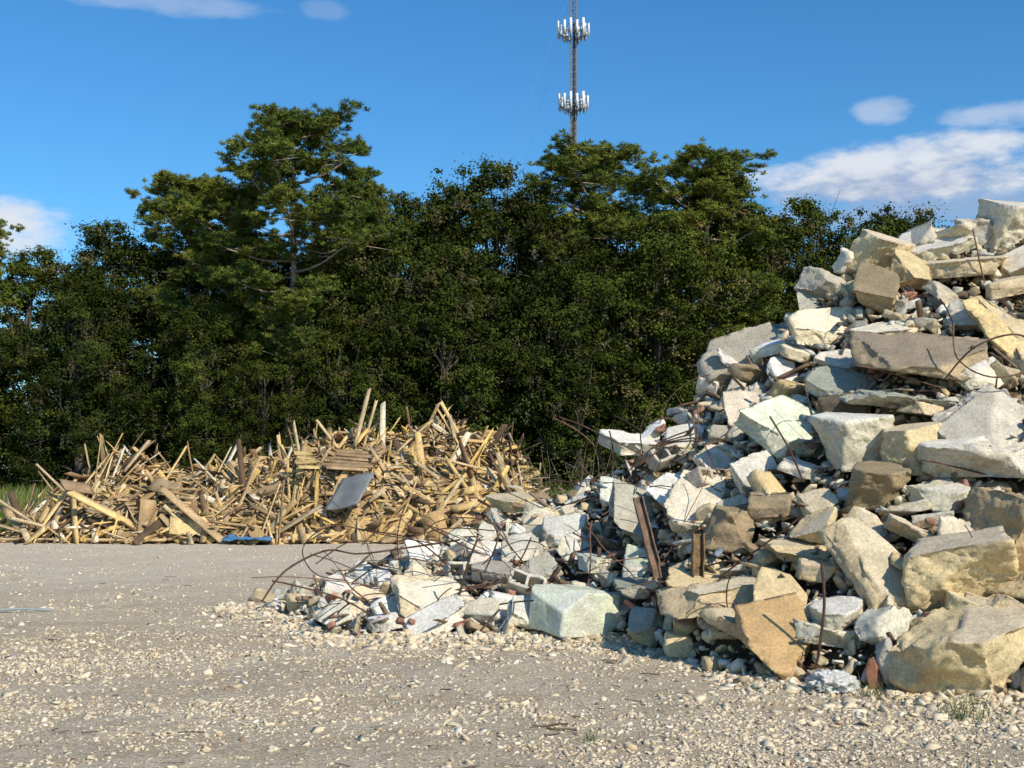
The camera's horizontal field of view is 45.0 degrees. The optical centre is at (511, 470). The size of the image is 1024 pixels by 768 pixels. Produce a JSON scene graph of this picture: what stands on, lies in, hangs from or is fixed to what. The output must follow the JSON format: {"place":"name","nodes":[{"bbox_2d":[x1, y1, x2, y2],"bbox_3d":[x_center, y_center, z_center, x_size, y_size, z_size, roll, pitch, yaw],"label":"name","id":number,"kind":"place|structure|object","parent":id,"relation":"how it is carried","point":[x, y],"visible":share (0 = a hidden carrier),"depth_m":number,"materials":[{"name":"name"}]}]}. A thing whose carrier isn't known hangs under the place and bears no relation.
{"place":"outdoors","nodes":[
{"label":"outdoors","id":0,"kind":"place"},
{"bbox_2d":[0,476,1023,767],"bbox_3d":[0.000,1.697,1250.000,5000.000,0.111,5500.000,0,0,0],"label":"ground","id":1,"kind":"structure","parent":0,"point":[230,562],"depth_m":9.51,"materials":[{"name":"beige gravel"}]},
{"bbox_2d":[0,298,28,458],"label":"oak tree","id":2,"kind":"object","parent":1,"relation":"on","point":[7,385],"visible":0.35,"depth_m":59.68,"materials":[{"name":"green plant"}]},
{"bbox_2d":[0,218,36,384],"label":"pine tree","id":3,"kind":"object","parent":1,"relation":"on","point":[3,234],"visible":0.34,"depth_m":60.61,"materials":[{"name":"green plant"}]},
{"bbox_2d":[0,608,51,610],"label":"discarded pipe","id":4,"kind":"object","parent":1,"relation":"on","point":[32,609],"visible":1,"depth_m":14.61,"materials":[{"name":"metal"}]},
{"bbox_2d":[0,245,115,495],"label":"oak tree","id":5,"kind":"object","parent":1,"relation":"on","point":[23,302],"visible":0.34,"depth_m":59.10,"materials":[{"name":"green plant"}]},
{"bbox_2d":[0,274,182,493],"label":"oak tree","id":6,"kind":"object","parent":1,"relation":"on","point":[84,307],"visible":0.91,"depth_m":56.08,"materials":[{"name":"green plant"}]},
{"bbox_2d":[0,216,205,493],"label":"oak tree","id":7,"kind":"object","parent":1,"relation":"on","point":[100,241],"visible":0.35,"depth_m":59.15,"materials":[{"name":"green plant"}]},
{"bbox_2d":[101,169,250,464],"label":"pine tree","id":8,"kind":"object","parent":1,"relation":"on","point":[173,188],"visible":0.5,"depth_m":59.01,"materials":[{"name":"green plant"}]},
{"bbox_2d":[116,239,246,460],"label":"oak tree","id":9,"kind":"object","parent":1,"relation":"on","point":[132,371],"visible":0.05,"depth_m":62.49,"materials":[{"name":"green plant"}]},
{"bbox_2d":[134,290,272,472],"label":"oak tree","id":10,"kind":"object","parent":1,"relation":"on","point":[198,325],"visible":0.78,"depth_m":56.19,"materials":[{"name":"green plant"}]},
{"bbox_2d":[167,176,277,396],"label":"pine tree","id":11,"kind":"object","parent":1,"relation":"on","point":[220,204],"visible":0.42,"depth_m":57.88,"materials":[{"name":"green plant"}]},
{"bbox_2d":[157,260,333,466],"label":"oak tree","id":12,"kind":"object","parent":1,"relation":"on","point":[217,294],"visible":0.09,"depth_m":59.13,"materials":[{"name":"green plant"}]},
{"bbox_2d":[200,346,341,464],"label":"oak tree","id":13,"kind":"object","parent":1,"relation":"on","point":[260,377],"visible":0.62,"depth_m":55.34,"materials":[{"name":"green plant"}]},
{"bbox_2d":[0,388,548,544],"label":"wood debris pile","id":14,"kind":"object","parent":1,"relation":"on","point":[368,478],"visible":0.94,"depth_m":29.61,"materials":[{"name":"wood"}]},
{"bbox_2d":[213,251,357,455],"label":"oak tree","id":15,"kind":"object","parent":1,"relation":"on","point":[287,283],"visible":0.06,"depth_m":60.37,"materials":[{"name":"green plant"}]},
{"bbox_2d":[0,481,574,530],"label":"field grass","id":16,"kind":"structure","parent":1,"relation":"on","point":[22,498],"depth_m":41.53,"materials":[{"name":"green plant"}]},
{"bbox_2d":[192,98,411,446],"bbox_3d":[-9.778,-7.422,56.446,9.826,18.852,10.776,0,0,-22],"label":"pine tree","id":17,"kind":"object","parent":1,"relation":"on","point":[282,135],"visible":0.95,"depth_m":55.58,"materials":[{"name":"green plant"}]},
{"bbox_2d":[270,301,409,447],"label":"oak tree","id":18,"kind":"object","parent":1,"relation":"on","point":[333,342],"visible":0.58,"depth_m":55.37,"materials":[{"name":"green plant"}]},
{"bbox_2d":[0,351,695,495],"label":"undergrowth","id":19,"kind":"object","parent":1,"relation":"on","point":[652,411],"visible":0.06,"depth_m":58.09,"materials":[{"name":"green plant"}]},
{"bbox_2d":[305,175,403,402],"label":"pine tree","id":20,"kind":"object","parent":1,"relation":"on","point":[375,218],"visible":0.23,"depth_m":59.18,"materials":[{"name":"green plant"}]},
{"bbox_2d":[281,233,470,432],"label":"oak tree","id":21,"kind":"object","parent":1,"relation":"on","point":[345,362],"visible":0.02,"depth_m":60.74,"materials":[{"name":"green plant"}]},
{"bbox_2d":[0,268,757,490],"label":"background treeline","id":22,"kind":"object","parent":1,"relation":"on","point":[145,370],"depth_m":70.06,"materials":[{"name":"green plant"}]},
{"bbox_2d":[298,191,503,436],"bbox_3d":[-5.634,-5.875,60.081,11.083,15.789,12.382,0,0,-33],"label":"oak tree","id":23,"kind":"object","parent":1,"relation":"on","point":[405,209],"visible":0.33,"depth_m":57.49,"materials":[{"name":"green plant"}]},
{"bbox_2d":[311,238,538,437],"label":"oak tree","id":24,"kind":"object","parent":1,"relation":"on","point":[450,290],"visible":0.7,"depth_m":55.86,"materials":[{"name":"green plant"}]},
{"bbox_2d":[344,184,538,435],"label":"oak tree","id":25,"kind":"object","parent":1,"relation":"on","point":[440,206],"visible":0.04,"depth_m":64.26,"materials":[{"name":"green plant"}]},
{"bbox_2d":[339,153,592,490],"bbox_3d":[-1.948,-6.662,61.433,13.618,17.424,13.614,0,0,21],"label":"oak tree","id":26,"kind":"object","parent":1,"relation":"on","point":[472,194],"visible":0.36,"depth_m":59.14,"materials":[{"name":"green plant"}]},
{"bbox_2d":[4,577,1010,767],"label":"fallen twigs","id":27,"kind":"object","parent":1,"relation":"on","point":[536,725],"visible":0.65,"depth_m":7.99,"materials":[{"name":"plant"}]},
{"bbox_2d":[423,178,640,493],"bbox_3d":[0.763,-5.688,59.004,11.560,16.990,11.992,0,0,-16],"label":"oak tree","id":28,"kind":"object","parent":1,"relation":"on","point":[519,297],"visible":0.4,"depth_m":57.58,"materials":[{"name":"green plant"}]},
{"bbox_2d":[475,426,635,501],"bbox_3d":[1.176,0.382,26.915,3.996,2.722,3.744,0,0,0],"label":"shrub","id":29,"kind":"object","parent":1,"relation":"on","point":[557,474],"visible":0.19,"depth_m":27.06,"materials":[{"name":"green plant"}]},
{"bbox_2d":[495,254,657,493],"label":"oak tree","id":30,"kind":"object","parent":1,"relation":"on","point":[583,282],"visible":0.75,"depth_m":56.11,"materials":[{"name":"green plant"}]},
{"bbox_2d":[507,128,684,470],"bbox_3d":[3.750,-7.287,60.417,8.794,18.566,8.420,0,0,41],"label":"pine tree","id":31,"kind":"object","parent":1,"relation":"on","point":[596,167],"visible":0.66,"depth_m":59.65,"materials":[{"name":"green plant"}]},
{"bbox_2d":[576,725,623,745],"bbox_3d":[0.531,1.658,7.749,0.248,0.128,0.334,0,0,23],"label":"grass tuft","id":32,"kind":"object","parent":1,"relation":"on","point":[592,737],"visible":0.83,"depth_m":7.75,"materials":[{"name":"green plant"}]},
{"bbox_2d":[512,197,704,483],"bbox_3d":[4.986,-6.074,64.288,13.489,16.205,12.112,0,0,10],"label":"oak tree","id":33,"kind":"object","parent":1,"relation":"on","point":[612,247],"visible":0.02,"depth_m":61.79,"materials":[{"name":"green plant"}]},
{"bbox_2d":[248,199,1023,694],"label":"concrete rubble pile","id":34,"kind":"object","parent":1,"relation":"on","point":[828,475],"visible":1,"depth_m":12.52,"materials":[{"name":"concrete"}]},
{"bbox_2d":[537,209,775,486],"bbox_3d":[6.826,-4.514,58.125,10.936,15.696,10.631,0,0,9],"label":"oak tree","id":35,"kind":"object","parent":1,"relation":"on","point":[652,243],"visible":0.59,"depth_m":56.55,"materials":[{"name":"green plant"}]},
{"bbox_2d":[603,164,799,423],"bbox_3d":[9.186,-6.612,61.724,13.384,17.319,13.392,0,0,-34],"label":"oak tree","id":36,"kind":"object","parent":1,"relation":"on","point":[740,263],"visible":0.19,"depth_m":59.20,"materials":[{"name":"green plant"}]},
{"bbox_2d":[622,137,795,350],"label":"pine tree","id":37,"kind":"object","parent":1,"relation":"on","point":[715,163],"visible":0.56,"depth_m":59.08,"materials":[{"name":"green plant"}]},
{"bbox_2d":[632,183,837,396],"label":"oak tree","id":38,"kind":"object","parent":1,"relation":"on","point":[813,259],"visible":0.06,"depth_m":61.74,"materials":[{"name":"green plant"}]},
{"bbox_2d":[730,680,767,690],"bbox_3d":[1.829,1.661,9.569,0.304,0.111,0.306,0,0,0],"label":"grass tuft","id":39,"kind":"object","parent":1,"relation":"on","point":[746,686],"visible":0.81,"depth_m":9.58,"materials":[{"name":"green plant"}]},
{"bbox_2d":[714,191,861,326],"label":"oak tree","id":40,"kind":"object","parent":1,"relation":"on","point":[814,224],"visible":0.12,"depth_m":65.13,"materials":[{"name":"green plant"}]},
{"bbox_2d":[776,234,852,321],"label":"oak tree","id":41,"kind":"object","parent":1,"relation":"on","point":[833,244],"visible":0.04,"depth_m":65.86,"materials":[{"name":"green plant"}]},
{"bbox_2d":[804,668,860,693],"bbox_3d":[2.458,1.612,9.505,0.474,0.175,0.296,6,-2,-17],"label":"plastic bag","id":42,"kind":"object","parent":1,"relation":"on","point":[829,681],"visible":0.98,"depth_m":9.43,"materials":[{"name":"white plastic"}]},
{"bbox_2d":[847,674,896,701],"bbox_3d":[2.737,1.628,9.314,0.398,0.206,0.344,0,0,0],"label":"grass tuft","id":43,"kind":"object","parent":1,"relation":"on","point":[877,690],"visible":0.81,"depth_m":9.30,"materials":[{"name":"green plant"}]},
{"bbox_2d":[838,201,956,245],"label":"oak tree","id":44,"kind":"object","parent":1,"relation":"on","point":[889,224],"visible":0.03,"depth_m":69.41,"materials":[{"name":"green plant"}]},
{"bbox_2d":[882,697,952,712],"bbox_3d":[2.979,1.683,9.013,0.613,0.109,0.660,0,0,0],"label":"grass tuft","id":45,"kind":"object","parent":1,"relation":"on","point":[919,704],"visible":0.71,"depth_m":8.93,"materials":[{"name":"green plant"}]},
{"bbox_2d":[894,213,950,259],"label":"oak tree","id":46,"kind":"object","parent":1,"relation":"on","point":[918,223],"depth_m":69.47,"materials":[{"name":"green plant"}]},
{"bbox_2d":[913,693,1023,717],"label":"grass tuft","id":47,"kind":"object","parent":1,"relation":"on","point":[977,702],"visible":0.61,"depth_m":8.90,"materials":[{"name":"green plant"}]},
{"bbox_2d":[929,679,1017,724],"bbox_3d":[3.180,1.598,8.569,0.521,0.303,0.551,0,0,0],"label":"grass tuft","id":48,"kind":"object","parent":1,"relation":"on","point":[966,707],"visible":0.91,"depth_m":8.52,"materials":[{"name":"green plant"}]},
{"bbox_2d":[0,0,1023,465],"label":"sky","id":49,"kind":"structure","parent":0,"point":[877,102],"materials":[{"name":"blue"}]},
{"bbox_2d":[494,0,677,213],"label":"cell tower","id":50,"kind":"structure","parent":0,"point":[562,30],"depth_m":149.74,"materials":[{"name":"metal"}]}
]}

